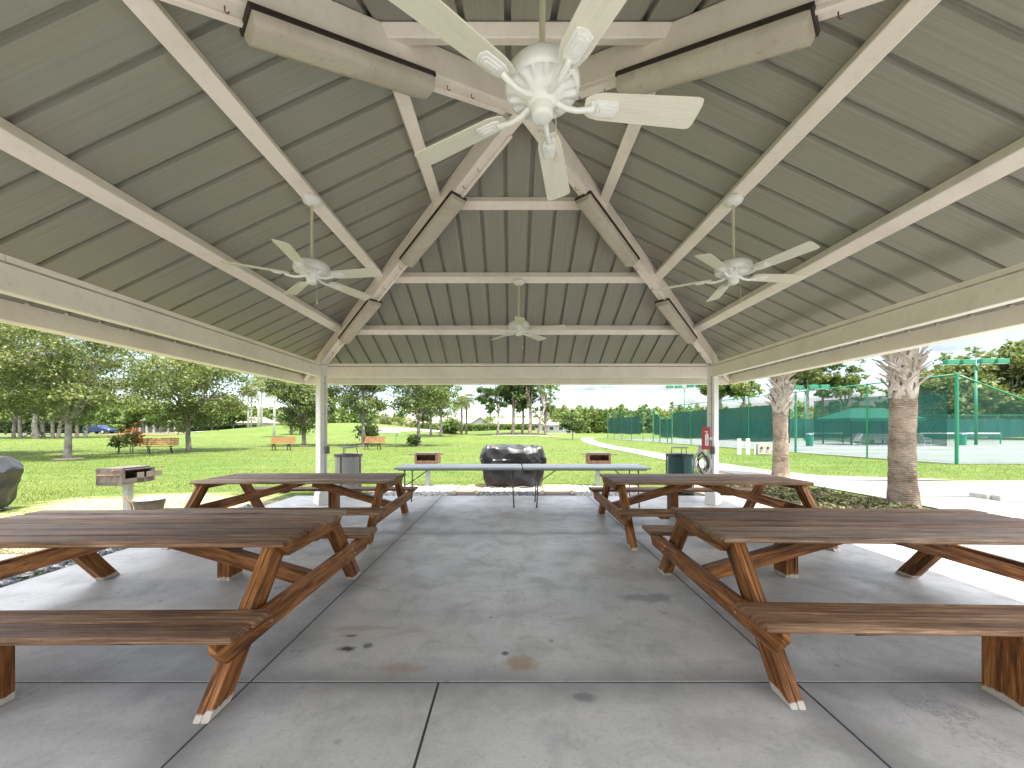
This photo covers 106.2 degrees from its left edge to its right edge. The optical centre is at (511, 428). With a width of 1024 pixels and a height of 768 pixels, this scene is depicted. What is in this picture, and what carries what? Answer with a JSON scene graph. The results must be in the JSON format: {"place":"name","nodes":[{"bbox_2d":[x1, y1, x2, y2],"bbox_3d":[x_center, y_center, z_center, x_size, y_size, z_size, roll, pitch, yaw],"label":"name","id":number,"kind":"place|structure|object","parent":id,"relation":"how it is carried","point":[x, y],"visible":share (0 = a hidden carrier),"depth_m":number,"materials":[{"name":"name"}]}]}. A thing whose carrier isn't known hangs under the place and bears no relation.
{"place":"outdoors","nodes":[
{"label":"outdoors","id":0,"kind":"place"},
{"bbox_2d":[98,431,203,433],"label":"road","id":1,"kind":"structure","parent":0,"point":[131,433],"depth_m":69.31,"materials":[{"name":"grey asphalt"}]},
{"bbox_2d":[82,425,116,433],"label":"blue estate car","id":2,"kind":"object","parent":1,"relation":"on","point":[97,429],"visible":0.84,"depth_m":67.65,"materials":[{"name":"paint"}]},
{"bbox_2d":[0,496,1023,767],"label":"floor slab","id":3,"kind":"structure","parent":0,"point":[502,588],"depth_m":2.34,"materials":[{"name":"concrete"}]},
{"bbox_2d":[0,510,376,723],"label":"picnic table","id":4,"kind":"object","parent":3,"relation":"on","point":[221,538],"visible":1,"depth_m":2.44,"materials":[{"name":"wood"}]},
{"bbox_2d":[159,473,417,549],"bbox_3d":[-2.984,1.076,5.600,2.784,0.747,2.061,0,0,-1],"label":"picnic table","id":5,"kind":"object","parent":3,"relation":"on","point":[379,509],"visible":0.77,"depth_m":5.52,"materials":[{"name":"wood"}]},
{"bbox_2d":[0,484,641,587],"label":"gravel","id":6,"kind":"structure","parent":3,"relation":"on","point":[439,491],"depth_m":8.54,"materials":[{"name":"grey gravel"}]},
{"bbox_2d":[408,452,443,485],"bbox_3d":[-2.133,1.044,9.737,0.889,0.871,0.458,0,0,0],"label":"park grill","id":7,"kind":"object","parent":6,"relation":"on","point":[427,457],"visible":0.89,"depth_m":9.70,"materials":[{"name":"metal"}]},
{"bbox_2d":[581,452,616,486],"bbox_3d":[2.178,1.044,9.737,0.889,0.871,0.458,0,0,4],"label":"park grill","id":8,"kind":"object","parent":6,"relation":"on","point":[598,457],"visible":0.88,"depth_m":9.70,"materials":[{"name":"metal"}]},
{"bbox_2d":[394,464,521,507],"bbox_3d":[-0.978,1.079,7.330,2.325,0.742,0.750,0,0,0],"label":"folding table","id":9,"kind":"object","parent":3,"relation":"on","point":[461,467],"visible":0.91,"depth_m":7.02,"materials":[{"name":"grey plastic"}]},
{"bbox_2d":[0,0,1023,504],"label":"picnic pavilion","id":10,"kind":"structure","parent":3,"relation":"on","point":[160,160],"depth_m":3.39,"materials":[{"name":"metal"}]},
{"bbox_2d":[220,193,382,303],"bbox_3d":[-1.873,-1.678,3.624,1.342,1.011,1.343,0,0,0],"label":"ceiling fan","id":11,"kind":"object","parent":10,"relation":"hanging from","point":[312,270],"visible":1,"depth_m":3.59,"materials":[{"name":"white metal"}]},
{"bbox_2d":[239,1,435,99],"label":"strip light","id":12,"kind":"object","parent":10,"relation":"attached to","point":[268,30],"visible":1,"depth_m":2.36,"materials":[{"name":"beige plastic"}]},
{"bbox_2d":[338,298,381,343],"bbox_3d":[-2.478,-1.709,6.228,1.195,0.486,0.215,0,0,45],"label":"strip light","id":13,"kind":"object","parent":10,"relation":"attached to","point":[368,309],"visible":0.99,"depth_m":6.11,"materials":[{"name":"beige plastic"}]},
{"bbox_2d":[399,190,466,266],"bbox_3d":[-1.003,-2.409,4.753,1.180,0.481,0.215,0,0,45],"label":"strip light","id":14,"kind":"object","parent":10,"relation":"attached to","point":[447,210],"visible":1,"depth_m":4.63,"materials":[{"name":"beige plastic"}]},
{"bbox_2d":[474,279,565,348],"bbox_3d":[0.101,-1.678,5.629,1.356,1.011,1.298,0,0,0],"label":"ceiling fan","id":15,"kind":"object","parent":10,"relation":"hanging from","point":[518,325],"visible":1,"depth_m":5.61,"materials":[{"name":"white metal"}]},
{"bbox_2d":[389,0,703,200],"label":"ceiling fan","id":16,"kind":"object","parent":10,"relation":"hanging from","point":[541,78],"visible":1,"depth_m":1.61,"materials":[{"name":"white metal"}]},
{"bbox_2d":[575,190,639,266],"bbox_3d":[1.203,-2.409,4.753,0.215,0.481,1.180,0,0,45],"label":"strip light","id":17,"kind":"object","parent":10,"relation":"attached to","point":[592,209],"visible":1,"depth_m":4.63,"materials":[{"name":"beige plastic"}]},
{"bbox_2d":[655,298,697,343],"bbox_3d":[2.678,-1.709,6.228,0.215,0.486,1.195,0,0,45],"label":"strip light","id":18,"kind":"object","parent":10,"relation":"attached to","point":[668,309],"visible":1,"depth_m":6.10,"materials":[{"name":"beige plastic"}]},
{"bbox_2d":[693,446,711,473],"bbox_3d":[3.622,0.607,7.304,0.372,0.554,0.212,0,0,0],"label":"garden hose","id":19,"kind":"object","parent":10,"relation":"hanging from","point":[700,453],"visible":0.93,"depth_m":7.28,"materials":[{"name":"grey rubber"}]},
{"bbox_2d":[702,427,711,449],"bbox_3d":[3.686,0.185,7.266,0.198,0.430,0.025,0,0,0],"label":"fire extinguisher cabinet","id":20,"kind":"object","parent":10,"relation":"attached to","point":[706,438],"visible":1,"depth_m":7.26,"materials":[{"name":"red metal"}]},
{"bbox_2d":[615,0,819,93],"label":"strip light","id":21,"kind":"object","parent":10,"relation":"attached to","point":[788,31],"visible":0.87,"depth_m":2.36,"materials":[{"name":"beige plastic"}]},
{"bbox_2d":[655,193,819,303],"bbox_3d":[2.137,-1.678,3.666,1.327,1.011,1.352,0,0,0],"label":"ceiling fan","id":22,"kind":"object","parent":10,"relation":"hanging from","point":[733,270],"visible":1,"depth_m":3.58,"materials":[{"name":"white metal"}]},
{"bbox_2d":[522,464,651,507],"bbox_3d":[1.365,1.079,7.330,2.330,0.742,0.750,0,0,0],"label":"folding table","id":23,"kind":"object","parent":3,"relation":"on","point":[583,467],"visible":0.81,"depth_m":7.02,"materials":[{"name":"grey plastic"}]},
{"bbox_2d":[588,474,840,551],"bbox_3d":[2.663,1.076,5.520,2.754,0.747,2.061,0,0,1],"label":"picnic table","id":24,"kind":"object","parent":3,"relation":"on","point":[676,484],"visible":0.76,"depth_m":5.44,"materials":[{"name":"wood"}]},
{"bbox_2d":[642,507,1023,712],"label":"picnic table","id":25,"kind":"object","parent":3,"relation":"on","point":[932,537],"visible":1,"depth_m":2.49,"materials":[{"name":"wood"}]},
{"bbox_2d":[0,423,1023,585],"bbox_3d":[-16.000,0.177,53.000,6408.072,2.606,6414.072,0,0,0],"label":"lawn","id":26,"kind":"structure","parent":0,"point":[338,431],"depth_m":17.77,"materials":[{"name":"green plant"}]},
{"bbox_2d":[0,456,23,509],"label":"covered grill","id":27,"kind":"object","parent":26,"relation":"on","point":[11,470],"visible":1,"depth_m":6.88,"materials":[{"name":"black fabric"}]},
{"bbox_2d":[3,387,42,438],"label":"roadside tree","id":28,"kind":"object","parent":26,"relation":"on","point":[34,427],"visible":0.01,"depth_m":48.76,"materials":[{"name":"grey plant"}]},
{"bbox_2d":[5,402,47,437],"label":"roadside tree","id":29,"kind":"object","parent":26,"relation":"on","point":[20,419],"visible":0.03,"depth_m":49.96,"materials":[{"name":"plant"}]},
{"bbox_2d":[0,419,91,433],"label":"hedge","id":30,"kind":"object","parent":26,"relation":"on","point":[26,426],"visible":0.47,"depth_m":73.14,"materials":[{"name":"green plant"}]},
{"bbox_2d":[0,325,105,434],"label":"oak tree","id":31,"kind":"object","parent":26,"relation":"on","point":[29,342],"visible":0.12,"depth_m":22.25,"materials":[{"name":"green plant"}]},
{"bbox_2d":[0,548,105,578],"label":"soil","id":32,"kind":"structure","parent":26,"relation":"on","point":[4,556],"depth_m":4.56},
{"bbox_2d":[47,368,127,437],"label":"roadside tree","id":33,"kind":"object","parent":26,"relation":"on","point":[85,433],"visible":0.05,"depth_m":50.88,"materials":[{"name":"green plant"}]},
{"bbox_2d":[0,323,184,457],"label":"oak tree","id":34,"kind":"object","parent":26,"relation":"on","point":[60,370],"visible":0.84,"depth_m":17.92,"materials":[{"name":"green plant"}]},
{"bbox_2d":[0,406,231,432],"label":"woods","id":35,"kind":"object","parent":26,"relation":"on","point":[89,416],"visible":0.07,"depth_m":92.76,"materials":[{"name":"green plant"}]},
{"bbox_2d":[106,434,128,452],"bbox_3d":[-23.327,0.914,22.882,1.031,1.234,1.065,0,0,31],"label":"staked sapling","id":36,"kind":"object","parent":26,"relation":"on","point":[116,443],"visible":0.73,"depth_m":22.68,"materials":[{"name":"green plant"}]},
{"bbox_2d":[94,406,146,429],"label":"garden tree","id":37,"kind":"object","parent":26,"relation":"on","point":[111,415],"visible":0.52,"depth_m":79.86,"materials":[{"name":"green plant"}]},
{"bbox_2d":[94,465,163,509],"bbox_3d":[-6.530,1.064,6.549,0.475,0.831,0.844,0,0,5],"label":"park grill","id":38,"kind":"object","parent":26,"relation":"on","point":[126,478],"visible":0.96,"depth_m":6.50,"materials":[{"name":"metal"}]},
{"bbox_2d":[118,422,145,453],"bbox_3d":[-22.265,0.587,22.654,1.347,1.888,1.190,0,0,-34],"label":"flowering shrub","id":39,"kind":"object","parent":26,"relation":"on","point":[134,438],"visible":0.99,"depth_m":22.44,"materials":[{"name":"green plant"}]},
{"bbox_2d":[119,404,168,432],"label":"garden tree","id":40,"kind":"object","parent":26,"relation":"on","point":[133,416],"visible":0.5,"depth_m":78.97,"materials":[{"name":"green plant"}]},
{"bbox_2d":[125,495,166,509],"bbox_3d":[-5.988,1.291,6.340,0.428,0.377,0.451,0,0,24],"label":"metal bucket","id":41,"kind":"object","parent":26,"relation":"on","point":[149,502],"visible":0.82,"depth_m":6.23,"materials":[{"name":"metal"}]},
{"bbox_2d":[138,438,178,453],"bbox_3d":[-20.744,1.020,22.636,1.675,0.932,0.611,0,0,-28],"label":"park bench","id":42,"kind":"object","parent":26,"relation":"on","point":[175,442],"visible":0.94,"depth_m":22.75,"materials":[{"name":"brown wood"}]},
{"bbox_2d":[136,404,184,432],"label":"garden tree","id":43,"kind":"object","parent":26,"relation":"on","point":[152,416],"visible":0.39,"depth_m":80.54,"materials":[{"name":"green plant"}]},
{"bbox_2d":[126,420,197,432],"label":"bungalow","id":44,"kind":"object","parent":26,"relation":"on","point":[149,430],"visible":0.12,"depth_m":91.94,"materials":[{"name":"beige paint"}]},
{"bbox_2d":[94,352,259,450],"bbox_3d":[-21.104,-2.054,25.037,8.823,7.287,10.314,0,0,-44],"label":"oak tree","id":45,"kind":"object","parent":26,"relation":"on","point":[192,377],"visible":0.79,"depth_m":24.02,"materials":[{"name":"green plant"}]},
{"bbox_2d":[5,398,371,424],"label":"woods","id":46,"kind":"object","parent":26,"relation":"on","point":[267,413],"visible":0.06,"depth_m":115.20,"materials":[{"name":"green plant"}]},
{"bbox_2d":[177,425,256,431],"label":"hedge","id":47,"kind":"object","parent":26,"relation":"on","point":[226,427],"visible":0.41,"depth_m":87.29,"materials":[{"name":"green plant"}]},
{"bbox_2d":[218,401,256,428],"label":"garden tree","id":48,"kind":"object","parent":26,"relation":"on","point":[239,418],"visible":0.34,"depth_m":85.17,"materials":[{"name":"green plant"}]},
{"bbox_2d":[231,417,277,425],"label":"bungalow","id":49,"kind":"object","parent":26,"relation":"on","point":[267,422],"visible":0.3,"depth_m":100.75,"materials":[{"name":"beige paint"}]},
{"bbox_2d":[249,376,263,426],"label":"slim palm","id":50,"kind":"object","parent":26,"relation":"on","point":[258,408],"visible":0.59,"depth_m":73.83,"materials":[{"name":"beige plant"}]},
{"bbox_2d":[261,382,283,436],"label":"slim palm","id":51,"kind":"object","parent":26,"relation":"on","point":[267,395],"visible":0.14,"depth_m":51.88,"materials":[{"name":"beige plant"}]},
{"bbox_2d":[271,437,295,450],"bbox_3d":[-15.602,1.020,26.060,1.620,0.932,0.602,0,0,-2],"label":"park bench","id":52,"kind":"object","parent":26,"relation":"on","point":[283,439],"visible":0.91,"depth_m":26.25,"materials":[{"name":"brown wood"}]},
{"bbox_2d":[258,378,346,444],"bbox_3d":[-17.552,-1.861,32.397,6.613,6.892,6.984,0,0,-33],"label":"oak tree","id":53,"kind":"object","parent":26,"relation":"on","point":[303,397],"visible":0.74,"depth_m":31.38,"materials":[{"name":"green plant"}]},
{"bbox_2d":[334,447,362,495],"bbox_3d":[-3.719,0.949,8.750,0.610,1.062,0.610,0,0,0],"label":"litter bin","id":54,"kind":"object","parent":26,"relation":"on","point":[348,462],"visible":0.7,"depth_m":8.53,"materials":[{"name":"silver metal"}]},
{"bbox_2d":[327,385,394,444],"bbox_3d":[-12.902,-2.395,32.645,6.740,7.960,7.005,0,0,2],"label":"oak tree","id":55,"kind":"object","parent":26,"relation":"on","point":[351,398],"visible":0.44,"depth_m":31.79,"materials":[{"name":"green plant"}]},
{"bbox_2d":[352,420,380,443],"bbox_3d":[-13.603,0.332,35.989,2.634,2.346,2.578,0,0,0],"label":"young shrub","id":56,"kind":"object","parent":26,"relation":"on","point":[371,430],"visible":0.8,"depth_m":35.75,"materials":[{"name":"green plant"}]},
{"bbox_2d":[336,410,408,425],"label":"woods","id":57,"kind":"object","parent":26,"relation":"on","point":[346,418],"visible":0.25,"depth_m":101.57,"materials":[{"name":"green plant"}]},
{"bbox_2d":[364,436,385,449],"bbox_3d":[-9.845,1.020,27.258,1.620,0.932,0.602,0,0,14],"label":"park bench","id":58,"kind":"object","parent":26,"relation":"on","point":[374,439],"visible":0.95,"depth_m":27.44,"materials":[{"name":"brown wood"}]},
{"bbox_2d":[386,385,460,445],"bbox_3d":[-7.954,-2.012,31.877,6.324,7.198,6.533,0,0,24],"label":"oak tree","id":59,"kind":"object","parent":26,"relation":"on","point":[429,395],"visible":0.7,"depth_m":31.33,"materials":[{"name":"green plant"}]},
{"bbox_2d":[420,385,468,436],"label":"oak tree","id":60,"kind":"object","parent":26,"relation":"on","point":[452,395],"visible":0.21,"depth_m":54.85,"materials":[{"name":"green plant"}]},
{"bbox_2d":[436,417,460,433],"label":"bush","id":61,"kind":"object","parent":26,"relation":"on","point":[450,425],"visible":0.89,"depth_m":64.62,"materials":[{"name":"green plant"}]},
{"bbox_2d":[420,417,487,424],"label":"bungalow","id":62,"kind":"object","parent":26,"relation":"on","point":[475,420],"visible":0.08,"depth_m":110.91,"materials":[{"name":"beige paint"}]},
{"bbox_2d":[382,423,534,430],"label":"hedge","id":63,"kind":"object","parent":26,"relation":"on","point":[477,427],"visible":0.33,"depth_m":102.17,"materials":[{"name":"green plant"}]},
{"bbox_2d":[457,394,476,434],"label":"slim palm","id":64,"kind":"object","parent":26,"relation":"on","point":[466,407],"visible":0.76,"depth_m":61.66,"materials":[{"name":"green plant"}]},
{"bbox_2d":[367,485,643,495],"bbox_3d":[-0.050,1.468,9.110,6.500,0.001,1.580,0,0,0],"label":"gravel bed","id":65,"kind":"object","parent":26,"relation":"on","point":[546,493],"visible":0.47,"depth_m":8.82,"materials":[{"name":"grey gravel"}]},
{"bbox_2d":[543,485,569,490],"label":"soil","id":66,"kind":"structure","parent":65,"relation":"on","point":[556,487],"depth_m":9.35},
{"bbox_2d":[480,444,546,487],"bbox_3d":[0.024,0.918,9.735,1.681,1.077,0.810,0,0,0],"label":"covered grill","id":67,"kind":"object","parent":26,"relation":"on","point":[511,454],"visible":0.91,"depth_m":9.42,"materials":[{"name":"black plastic"}]},
{"bbox_2d":[496,385,533,434],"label":"pine tree","id":68,"kind":"object","parent":26,"relation":"on","point":[513,395],"visible":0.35,"depth_m":60.68,"materials":[{"name":"green plant"}]},
{"bbox_2d":[491,418,542,431],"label":"bungalow","id":69,"kind":"object","parent":26,"relation":"on","point":[518,421],"visible":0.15,"depth_m":115.13,"materials":[{"name":"beige paint"}]},
{"bbox_2d":[492,435,563,437],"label":"soil","id":70,"kind":"structure","parent":26,"relation":"on","point":[523,435],"depth_m":57.62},
{"bbox_2d":[474,385,521,434],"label":"pine tree","id":71,"kind":"object","parent":70,"relation":"on","point":[491,405],"visible":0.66,"depth_m":59.59,"materials":[{"name":"green plant"}]},
{"bbox_2d":[512,385,537,434],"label":"pine tree","id":72,"kind":"object","parent":70,"relation":"on","point":[530,403],"visible":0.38,"depth_m":59.82,"materials":[{"name":"green plant"}]},
{"bbox_2d":[519,385,548,434],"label":"pine tree","id":73,"kind":"object","parent":70,"relation":"on","point":[540,390],"visible":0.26,"depth_m":59.88,"materials":[{"name":"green plant"}]},
{"bbox_2d":[532,385,560,434],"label":"pine tree","id":74,"kind":"object","parent":26,"relation":"on","point":[548,407],"visible":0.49,"depth_m":62.53,"materials":[{"name":"green plant"}]},
{"bbox_2d":[544,420,574,432],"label":"bungalow","id":75,"kind":"object","parent":26,"relation":"on","point":[553,427],"visible":0.58,"depth_m":116.00,"materials":[{"name":"beige paint"}]},
{"bbox_2d":[559,410,587,439],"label":"tree","id":76,"kind":"object","parent":26,"relation":"on","point":[566,423],"visible":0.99,"depth_m":49.12,"materials":[{"name":"green plant"}]},
{"bbox_2d":[607,409,652,440],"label":"court fence","id":77,"kind":"object","parent":26,"relation":"on","point":[626,425],"visible":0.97,"depth_m":49.18,"materials":[{"name":"green metal"}]},
{"bbox_2d":[665,447,693,494],"bbox_3d":[3.814,0.949,8.750,0.610,1.062,0.610,0,0,0],"label":"litter bin","id":78,"kind":"object","parent":26,"relation":"on","point":[679,463],"visible":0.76,"depth_m":8.53,"materials":[{"name":"green metal"}]},
{"bbox_2d":[548,400,820,434],"bbox_3d":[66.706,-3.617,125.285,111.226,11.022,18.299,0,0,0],"label":"woods","id":79,"kind":"object","parent":26,"relation":"on","point":[595,419],"visible":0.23,"depth_m":120.22,"materials":[{"name":"green plant"}]},
{"bbox_2d":[691,471,730,495],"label":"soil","id":80,"kind":"structure","parent":26,"relation":"on","point":[701,493],"depth_m":8.78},
{"bbox_2d":[705,485,920,508],"bbox_3d":[5.646,1.393,8.202,2.458,0.359,4.642,0,0,-13],"label":"ground cover","id":81,"kind":"object","parent":80,"relation":"on","point":[824,497],"visible":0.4,"depth_m":7.33,"materials":[{"name":"green plant"}]},
{"bbox_2d":[696,385,733,408],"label":"pine tree","id":82,"kind":"object","parent":26,"relation":"on","point":[703,388],"visible":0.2,"depth_m":57.80,"materials":[{"name":"green plant"}]},
{"bbox_2d":[722,381,764,406],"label":"tree","id":83,"kind":"object","parent":26,"relation":"on","point":[744,389],"visible":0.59,"depth_m":55.02,"materials":[{"name":"green plant"}]},
{"bbox_2d":[754,443,771,454],"bbox_3d":[13.914,1.145,21.375,0.875,0.650,0.350,0,0,0],"label":"utility box","id":84,"kind":"object","parent":26,"relation":"on","point":[762,448],"visible":1,"depth_m":21.25,"materials":[{"name":"beige paint"}]},
{"bbox_2d":[764,373,797,477],"bbox_3d":[7.648,-1.500,11.314,3.281,6.175,3.336,0,0,32],"label":"cabbage palm","id":85,"kind":"object","parent":26,"relation":"on","point":[779,403],"visible":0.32,"depth_m":11.04,"materials":[{"name":"beige plant"}]},
{"bbox_2d":[789,366,836,418],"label":"pine tree","id":86,"kind":"object","parent":26,"relation":"on","point":[805,378],"visible":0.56,"depth_m":59.29,"materials":[{"name":"green plant"}]},
{"bbox_2d":[671,372,958,464],"bbox_3d":[17.075,-0.403,26.942,0.160,3.805,22.509,0,0,-6],"label":"court fence","id":87,"kind":"object","parent":26,"relation":"on","point":[863,420],"visible":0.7,"depth_m":20.75,"materials":[{"name":"green metal"}]},
{"bbox_2d":[810,363,846,400],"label":"pine tree","id":88,"kind":"object","parent":26,"relation":"on","point":[833,367],"visible":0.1,"depth_m":61.16,"materials":[{"name":"green plant"}]},
{"bbox_2d":[811,359,878,399],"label":"pine tree","id":89,"kind":"object","parent":26,"relation":"on","point":[839,380],"visible":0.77,"depth_m":57.33,"materials":[{"name":"green plant"}]},
{"bbox_2d":[872,346,933,508],"bbox_3d":[7.008,-1.467,6.929,3.817,6.106,3.816,0,0,0],"label":"cabbage palm","id":90,"kind":"object","parent":26,"relation":"on","point":[903,370],"visible":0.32,"depth_m":6.81,"materials":[{"name":"beige plant"}]},
{"bbox_2d":[875,357,1023,438],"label":"oak tree","id":91,"kind":"object","parent":26,"relation":"on","point":[990,378],"visible":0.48,"depth_m":51.95,"materials":[{"name":"green plant"}]},
{"bbox_2d":[928,339,1023,438],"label":"oak tree","id":92,"kind":"object","parent":26,"relation":"on","point":[1015,349],"visible":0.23,"depth_m":51.76,"materials":[{"name":"green plant"}]},
{"bbox_2d":[959,375,1023,462],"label":"court fence","id":93,"kind":"object","parent":26,"relation":"on","point":[1003,417],"visible":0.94,"depth_m":15.80,"materials":[{"name":"green metal"}]},
{"bbox_2d":[969,491,1023,501],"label":"kerb","id":94,"kind":"structure","parent":26,"relation":"on","point":[1004,497],"depth_m":7.80,"materials":[{"name":"concrete"}]},
{"bbox_2d":[982,338,1023,394],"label":"oak tree","id":95,"kind":"object","parent":26,"relation":"on","point":[1013,363],"visible":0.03,"depth_m":50.99,"materials":[{"name":"green plant"}]},
{"bbox_2d":[10,327,1023,419],"label":"sky","id":96,"kind":"structure","parent":0,"point":[598,396],"materials":[{"name":"white"}]},
{"bbox_2d":[580,438,945,480],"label":"path","id":97,"kind":"structure","parent":0,"point":[730,468],"depth_m":13.29,"materials":[{"name":"concrete"}]},
{"bbox_2d":[621,439,1023,463],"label":"court","id":98,"kind":"object","parent":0,"point":[988,454],"visible":0.52,"depth_m":26.74,"materials":[{"name":"concrete"}]},
{"bbox_2d":[653,408,671,442],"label":"fence","id":99,"kind":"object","parent":98,"relation":"on","point":[662,428],"depth_m":40.05,"materials":[{"name":"green fabric"}]},
{"bbox_2d":[790,385,829,440],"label":"court lamp","id":100,"kind":"object","parent":98,"relation":"on","point":[814,386],"visible":0.68,"depth_m":45.92,"materials":[{"name":"green metal"}]},
{"bbox_2d":[790,415,1023,439],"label":"court fence","id":101,"kind":"object","parent":98,"relation":"on","point":[988,425],"visible":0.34,"depth_m":47.45,"materials":[{"name":"green metal"}]},
{"bbox_2d":[942,359,1009,444],"bbox_3d":[41.013,-2.360,34.000,5.724,7.620,0.590,0,0,-3],"label":"court lamp","id":102,"kind":"object","parent":98,"relation":"on","point":[971,361],"visible":1,"depth_m":33.91,"materials":[{"name":"green metal"}]},
{"bbox_2d":[809,481,1023,496],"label":"path","id":103,"kind":"structure","parent":0,"point":[927,488],"depth_m":9.47,"materials":[{"name":"concrete"}]},
{"bbox_2d":[881,497,1023,508],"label":"pavement","id":104,"kind":"structure","parent":0,"point":[956,503],"depth_m":7.45,"materials":[{"name":"concrete"}]},
{"bbox_2d":[961,509,1023,561],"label":"pavement","id":105,"kind":"structure","parent":0,"point":[1015,552],"depth_m":4.70,"materials":[{"name":"concrete"}]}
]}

